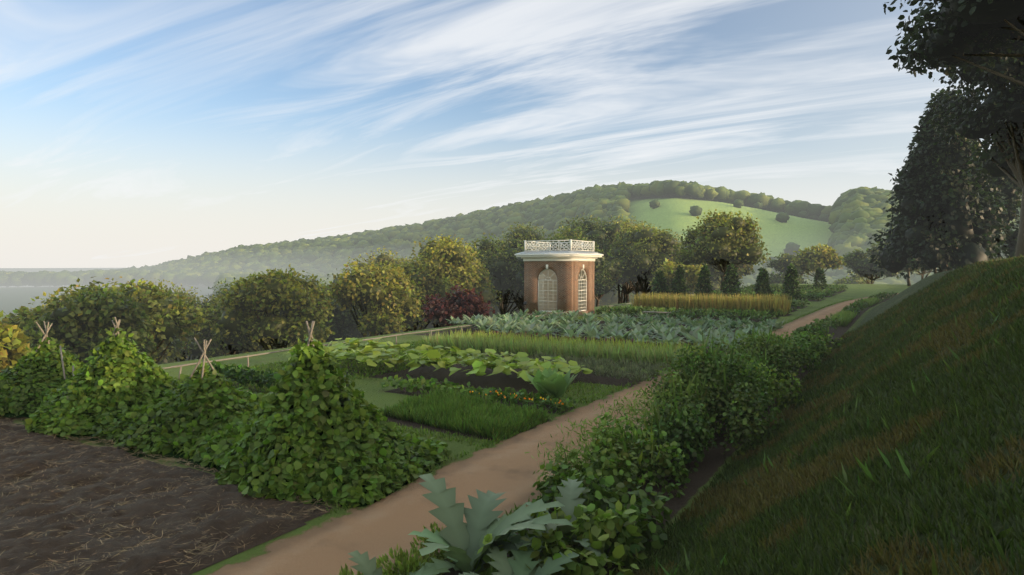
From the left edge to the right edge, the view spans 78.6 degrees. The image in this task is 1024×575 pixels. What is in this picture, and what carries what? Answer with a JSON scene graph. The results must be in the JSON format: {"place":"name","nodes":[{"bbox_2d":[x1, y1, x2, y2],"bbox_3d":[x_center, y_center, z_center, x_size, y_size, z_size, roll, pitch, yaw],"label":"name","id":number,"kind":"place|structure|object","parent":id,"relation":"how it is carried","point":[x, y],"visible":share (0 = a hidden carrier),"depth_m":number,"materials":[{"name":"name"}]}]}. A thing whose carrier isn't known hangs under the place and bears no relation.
{"place":"outdoors","nodes":[
{"label":"outdoors","id":0,"kind":"place"},
{"bbox_2d":[0,0,1009,267],"label":"sky","id":1,"kind":"structure","parent":0,"point":[137,133],"materials":[{"name":"blue"}]},
{"bbox_2d":[0,197,1023,574],"bbox_3d":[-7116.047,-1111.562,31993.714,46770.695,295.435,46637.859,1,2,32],"label":"garden terrain","id":2,"kind":"structure","parent":0,"point":[326,543],"depth_m":11.14,"materials":[{"name":"green plant"}]},
{"bbox_2d":[0,310,32,372],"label":"tree","id":3,"kind":"object","parent":2,"relation":"on","point":[13,346],"visible":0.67,"depth_m":40.06,"materials":[{"name":"yellow plant"}]},
{"bbox_2d":[1,306,51,333],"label":"tree","id":4,"kind":"object","parent":2,"relation":"on","point":[25,314],"visible":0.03,"depth_m":61.95,"materials":[{"name":"green plant"}]},
{"bbox_2d":[18,285,157,360],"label":"tree","id":5,"kind":"object","parent":2,"relation":"on","point":[56,293],"visible":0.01,"depth_m":73.28,"materials":[{"name":"green plant"}]},
{"bbox_2d":[21,288,158,362],"bbox_3d":[-36.064,6.439,53.570,10.272,12.668,9.873,-1,2,-32],"label":"tree","id":6,"kind":"object","parent":2,"relation":"on","point":[82,327],"visible":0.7,"depth_m":52.26,"materials":[{"name":"green plant"}]},
{"bbox_2d":[30,276,186,364],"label":"tree","id":7,"kind":"object","parent":2,"relation":"on","point":[159,362],"visible":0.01,"depth_m":97.78,"materials":[{"name":"green plant"}]},
{"bbox_2d":[53,276,206,363],"bbox_3d":[-37.633,6.335,60.992,13.686,14.801,14.422,1,2,32],"label":"tree","id":8,"kind":"object","parent":2,"relation":"on","point":[172,319],"visible":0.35,"depth_m":59.91,"materials":[{"name":"green plant"}]},
{"bbox_2d":[148,336,182,364],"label":"tree","id":9,"kind":"object","parent":2,"relation":"on","point":[173,348],"visible":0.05,"depth_m":70.53,"materials":[{"name":"green plant"}]},
{"bbox_2d":[0,417,331,574],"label":"tilled soil bed","id":10,"kind":"object","parent":2,"relation":"on","point":[141,560],"visible":0.81,"depth_m":8.37,"materials":[{"name":"brown soil"}]},
{"bbox_2d":[0,415,340,574],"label":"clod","id":11,"kind":"object","parent":2,"relation":"on","point":[143,543],"visible":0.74,"depth_m":8.74,"materials":[{"name":"brown soil"}]},
{"bbox_2d":[31,317,314,388],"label":"pole teepees","id":12,"kind":"object","parent":2,"relation":"on","point":[206,345],"visible":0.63,"depth_m":12.99,"materials":[{"name":"brown wood"}]},
{"bbox_2d":[142,278,209,358],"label":"tree","id":13,"kind":"object","parent":2,"relation":"on","point":[172,283],"visible":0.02,"depth_m":147.25,"materials":[{"name":"green plant"}]},
{"bbox_2d":[155,285,220,361],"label":"tree","id":14,"kind":"object","parent":2,"relation":"on","point":[187,300],"visible":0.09,"depth_m":108.22,"materials":[{"name":"green plant"}]},
{"bbox_2d":[0,328,450,507],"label":"bean vine","id":15,"kind":"object","parent":2,"relation":"on","point":[255,428],"depth_m":10.91,"materials":[{"name":"green plant"}]},
{"bbox_2d":[178,293,275,357],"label":"tree","id":16,"kind":"object","parent":2,"relation":"on","point":[207,335],"visible":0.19,"depth_m":77.84,"materials":[{"name":"green plant"}]},
{"bbox_2d":[198,277,285,344],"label":"tree","id":17,"kind":"object","parent":2,"relation":"on","point":[217,293],"depth_m":117.57,"materials":[{"name":"green plant"}]},
{"bbox_2d":[203,263,335,351],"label":"tree","id":18,"kind":"object","parent":2,"relation":"on","point":[262,298],"visible":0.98,"depth_m":68.30,"materials":[{"name":"green plant"}]},
{"bbox_2d":[209,270,343,299],"bbox_3d":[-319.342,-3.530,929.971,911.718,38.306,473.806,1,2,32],"label":"valley forest","id":19,"kind":"object","parent":2,"relation":"on","point":[230,276],"visible":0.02,"depth_m":1013.36,"materials":[{"name":"green plant"}]},
{"bbox_2d":[275,282,362,346],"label":"tree","id":20,"kind":"object","parent":2,"relation":"on","point":[342,322],"visible":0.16,"depth_m":92.41,"materials":[{"name":"green plant"}]},
{"bbox_2d":[0,283,646,361],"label":"shrubs","id":21,"kind":"object","parent":2,"relation":"on","point":[610,298],"visible":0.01,"depth_m":226.32,"materials":[{"name":"green plant"}]},
{"bbox_2d":[324,268,350,284],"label":"tree","id":22,"kind":"object","parent":2,"relation":"on","point":[336,278],"visible":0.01,"depth_m":183.04,"materials":[{"name":"green plant"}]},
{"bbox_2d":[316,278,368,337],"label":"tree","id":23,"kind":"object","parent":2,"relation":"on","point":[356,333],"depth_m":115.23,"materials":[{"name":"green plant"}]},
{"bbox_2d":[327,261,425,336],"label":"tree","id":24,"kind":"object","parent":2,"relation":"on","point":[379,298],"visible":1,"depth_m":77.78,"materials":[{"name":"green plant"}]},
{"bbox_2d":[340,246,433,335],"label":"tree","id":25,"kind":"object","parent":2,"relation":"on","point":[382,257],"visible":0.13,"depth_m":148.93,"materials":[{"name":"green plant"}]},
{"bbox_2d":[358,257,465,332],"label":"tree","id":26,"kind":"object","parent":2,"relation":"on","point":[422,276],"visible":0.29,"depth_m":90.93,"materials":[{"name":"green plant"}]},
{"bbox_2d":[395,262,438,332],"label":"tree","id":27,"kind":"object","parent":2,"relation":"on","point":[417,317],"visible":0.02,"depth_m":120.09,"materials":[{"name":"green plant"}]},
{"bbox_2d":[398,247,473,327],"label":"tree","id":28,"kind":"object","parent":2,"relation":"on","point":[436,325],"visible":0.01,"depth_m":165.49,"materials":[{"name":"green plant"}]},
{"bbox_2d":[164,290,722,379],"bbox_3d":[10.309,1.546,52.078,0.279,0.702,97.488,1,2,32],"label":"rail fence","id":29,"kind":"object","parent":2,"relation":"on","point":[247,356],"visible":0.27,"depth_m":22.68,"materials":[{"name":"brown wood"}]},
{"bbox_2d":[410,234,496,322],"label":"tree","id":30,"kind":"object","parent":2,"relation":"on","point":[443,240],"visible":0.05,"depth_m":105.35,"materials":[{"name":"green plant"}]},
{"bbox_2d":[405,241,502,306],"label":"tree","id":31,"kind":"object","parent":2,"relation":"on","point":[458,263],"visible":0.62,"depth_m":96.65,"materials":[{"name":"green plant"}]},
{"bbox_2d":[420,284,494,326],"bbox_3d":[-3.516,2.503,42.241,5.194,5.505,5.485,0,2,-10],"label":"purple smoke bush","id":32,"kind":"object","parent":2,"relation":"on","point":[460,303],"visible":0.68,"depth_m":41.39,"materials":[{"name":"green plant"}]},
{"bbox_2d":[348,473,607,574],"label":"artichoke plants","id":33,"kind":"object","parent":2,"relation":"on","point":[458,540],"visible":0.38,"depth_m":6.84,"materials":[{"name":"green plant"}]},
{"bbox_2d":[470,250,498,305],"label":"tree","id":34,"kind":"object","parent":2,"relation":"on","point":[491,277],"visible":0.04,"depth_m":111.12,"materials":[{"name":"green plant"}]},
{"bbox_2d":[208,308,784,412],"bbox_3d":[1.394,2.054,27.430,17.088,0.918,26.920,1,2,32],"label":"broadleaf garden bed","id":35,"kind":"object","parent":2,"relation":"on","point":[554,382],"visible":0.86,"depth_m":21.10,"materials":[{"name":"green plant"}]},
{"bbox_2d":[469,230,533,314],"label":"tree","id":36,"kind":"object","parent":2,"relation":"on","point":[497,262],"visible":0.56,"depth_m":122.89,"materials":[{"name":"green plant"}]},
{"bbox_2d":[0,180,1021,286],"bbox_3d":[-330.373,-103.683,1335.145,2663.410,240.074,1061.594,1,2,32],"label":"ridge forest","id":37,"kind":"object","parent":2,"relation":"on","point":[858,209],"visible":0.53,"depth_m":1389.74,"materials":[{"name":"green plant"}]},
{"bbox_2d":[491,235,546,312],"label":"tree","id":38,"kind":"object","parent":2,"relation":"on","point":[521,307],"visible":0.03,"depth_m":138.56,"materials":[{"name":"green plant"}]},
{"bbox_2d":[490,222,552,312],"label":"tree","id":39,"kind":"object","parent":2,"relation":"on","point":[522,230],"visible":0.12,"depth_m":164.48,"materials":[{"name":"green plant"}]},
{"bbox_2d":[515,239,603,316],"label":"garden pavilion","id":40,"kind":"structure","parent":2,"relation":"on","point":[555,280],"depth_m":44.59,"materials":[{"name":"brick"}]},
{"bbox_2d":[509,234,612,296],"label":"tree","id":41,"kind":"object","parent":2,"relation":"on","point":[599,264],"visible":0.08,"depth_m":109.60,"materials":[{"name":"green plant"}]},
{"bbox_2d":[552,226,623,295],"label":"tree","id":42,"kind":"object","parent":2,"relation":"on","point":[608,284],"visible":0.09,"depth_m":119.63,"materials":[{"name":"green plant"}]},
{"bbox_2d":[546,213,635,306],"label":"tree","id":43,"kind":"object","parent":2,"relation":"on","point":[604,235],"visible":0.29,"depth_m":142.04,"materials":[{"name":"green plant"}]},
{"bbox_2d":[559,215,623,283],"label":"tree","id":44,"kind":"object","parent":2,"relation":"on","point":[574,222],"visible":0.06,"depth_m":178.45,"materials":[{"name":"green plant"}]},
{"bbox_2d":[174,254,1023,574],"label":"grass","id":45,"kind":"structure","parent":2,"relation":"on","point":[902,320],"depth_m":6.25,"materials":[{"name":"green plant"}]},
{"bbox_2d":[378,263,847,441],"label":"garden bed plants","id":46,"kind":"object","parent":2,"relation":"on","point":[455,411],"visible":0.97,"depth_m":23.99,"materials":[{"name":"green plant"}]},
{"bbox_2d":[338,292,896,574],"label":"border plants","id":47,"kind":"object","parent":2,"relation":"on","point":[843,318],"visible":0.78,"depth_m":10.49,"materials":[{"name":"green plant"}]},
{"bbox_2d":[617,283,629,303],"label":"tree","id":48,"kind":"object","parent":2,"relation":"on","point":[619,299],"depth_m":190.02,"materials":[{"name":"brown plant"}]},
{"bbox_2d":[607,214,655,302],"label":"tree","id":49,"kind":"object","parent":2,"relation":"on","point":[627,289],"visible":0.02,"depth_m":165.62,"materials":[{"name":"green plant"}]},
{"bbox_2d":[605,223,673,297],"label":"tree","id":50,"kind":"object","parent":2,"relation":"on","point":[635,289],"depth_m":150.85,"materials":[{"name":"green plant"}]},
{"bbox_2d":[608,221,684,296],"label":"tree","id":51,"kind":"object","parent":2,"relation":"on","point":[640,252],"visible":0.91,"depth_m":122.50,"materials":[{"name":"green plant"}]},
{"bbox_2d":[642,311,671,317],"bbox_3d":[9.232,1.778,39.916,1.800,0.460,0.360,1,2,32],"label":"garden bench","id":52,"kind":"object","parent":2,"relation":"on","point":[647,312],"visible":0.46,"depth_m":39.86,"materials":[{"name":"grey wood"}]},
{"bbox_2d":[473,326,843,574],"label":"border bushes","id":53,"kind":"object","parent":2,"relation":"on","point":[619,534],"visible":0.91,"depth_m":9.96,"materials":[{"name":"green plant"}]},
{"bbox_2d":[645,259,694,292],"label":"tree","id":54,"kind":"object","parent":2,"relation":"on","point":[648,277],"depth_m":123.95,"materials":[{"name":"green plant"}]},
{"bbox_2d":[649,258,704,293],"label":"tree","id":55,"kind":"object","parent":2,"relation":"on","point":[668,269],"visible":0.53,"depth_m":102.81,"materials":[{"name":"green plant"}]},
{"bbox_2d":[689,262,721,291],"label":"tree","id":56,"kind":"object","parent":2,"relation":"on","point":[713,278],"visible":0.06,"depth_m":167.49,"materials":[{"name":"green plant"}]},
{"bbox_2d":[688,276,724,293],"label":"tree","id":57,"kind":"object","parent":2,"relation":"on","point":[715,284],"visible":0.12,"depth_m":197.41,"materials":[{"name":"green plant"}]},
{"bbox_2d":[674,209,771,290],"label":"round tree","id":58,"kind":"object","parent":2,"relation":"on","point":[722,238],"visible":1,"depth_m":86.25,"materials":[{"name":"green plant"}]},
{"bbox_2d":[704,261,754,285],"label":"tree","id":59,"kind":"object","parent":2,"relation":"on","point":[743,270],"visible":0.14,"depth_m":144.00,"materials":[{"name":"green plant"}]},
{"bbox_2d":[649,199,828,254],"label":"distant trees","id":60,"kind":"object","parent":2,"relation":"on","point":[782,217],"visible":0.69,"depth_m":960.70,"materials":[{"name":"green plant"}]},
{"bbox_2d":[765,251,811,283],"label":"tree","id":61,"kind":"object","parent":2,"relation":"on","point":[782,262],"visible":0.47,"depth_m":173.16,"materials":[{"name":"green plant"}]},
{"bbox_2d":[791,243,846,276],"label":"tree","id":62,"kind":"object","parent":2,"relation":"on","point":[814,258],"visible":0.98,"depth_m":140.12,"materials":[{"name":"green plant"}]},
{"bbox_2d":[833,272,872,283],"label":"shrub","id":63,"kind":"object","parent":2,"relation":"on","point":[856,279],"visible":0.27,"depth_m":183.07,"materials":[{"name":"green plant"}]},
{"bbox_2d":[841,244,900,283],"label":"tree","id":64,"kind":"object","parent":2,"relation":"on","point":[856,262],"visible":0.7,"depth_m":151.36,"materials":[{"name":"green plant"}]},
{"bbox_2d":[739,228,1007,287],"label":"trees","id":65,"kind":"object","parent":2,"relation":"on","point":[845,242],"visible":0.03,"depth_m":631.67,"materials":[{"name":"green plant"}]},
{"bbox_2d":[876,226,923,285],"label":"tree","id":66,"kind":"object","parent":2,"relation":"on","point":[908,273],"depth_m":103.00,"materials":[{"name":"green plant"}]},
{"bbox_2d":[894,267,932,279],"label":"tree","id":67,"kind":"object","parent":2,"relation":"on","point":[918,273],"visible":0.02,"depth_m":140.30,"materials":[{"name":"green plant"}]},
{"bbox_2d":[905,258,937,272],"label":"tree","id":68,"kind":"object","parent":2,"relation":"on","point":[918,264],"depth_m":89.47,"materials":[{"name":"green plant"}]},
{"bbox_2d":[865,88,1011,278],"bbox_3d":[45.406,-10.687,65.151,12.453,20.427,14.382,0,2,8],"label":"cedar tree","id":69,"kind":"object","parent":2,"relation":"on","point":[944,220],"visible":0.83,"depth_m":63.32,"materials":[{"name":"green plant"}]},
{"bbox_2d":[883,0,1023,86],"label":"oak tree","id":70,"kind":"object","parent":2,"relation":"on","point":[961,31],"visible":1,"depth_m":31.38,"materials":[{"name":"green plant"}]},
{"bbox_2d":[911,21,1023,256],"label":"hackberry tree","id":71,"kind":"object","parent":2,"relation":"on","point":[1002,104],"visible":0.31,"depth_m":43.76,"materials":[{"name":"green plant"}]},
{"bbox_2d":[963,57,1023,182],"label":"tree","id":72,"kind":"object","parent":2,"relation":"on","point":[990,167],"visible":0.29,"depth_m":46.32,"materials":[{"name":"green plant"}]},
{"bbox_2d":[986,175,1021,259],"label":"cedar tree","id":73,"kind":"object","parent":2,"relation":"on","point":[1011,191],"visible":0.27,"depth_m":77.33,"materials":[{"name":"green plant"}]}
]}

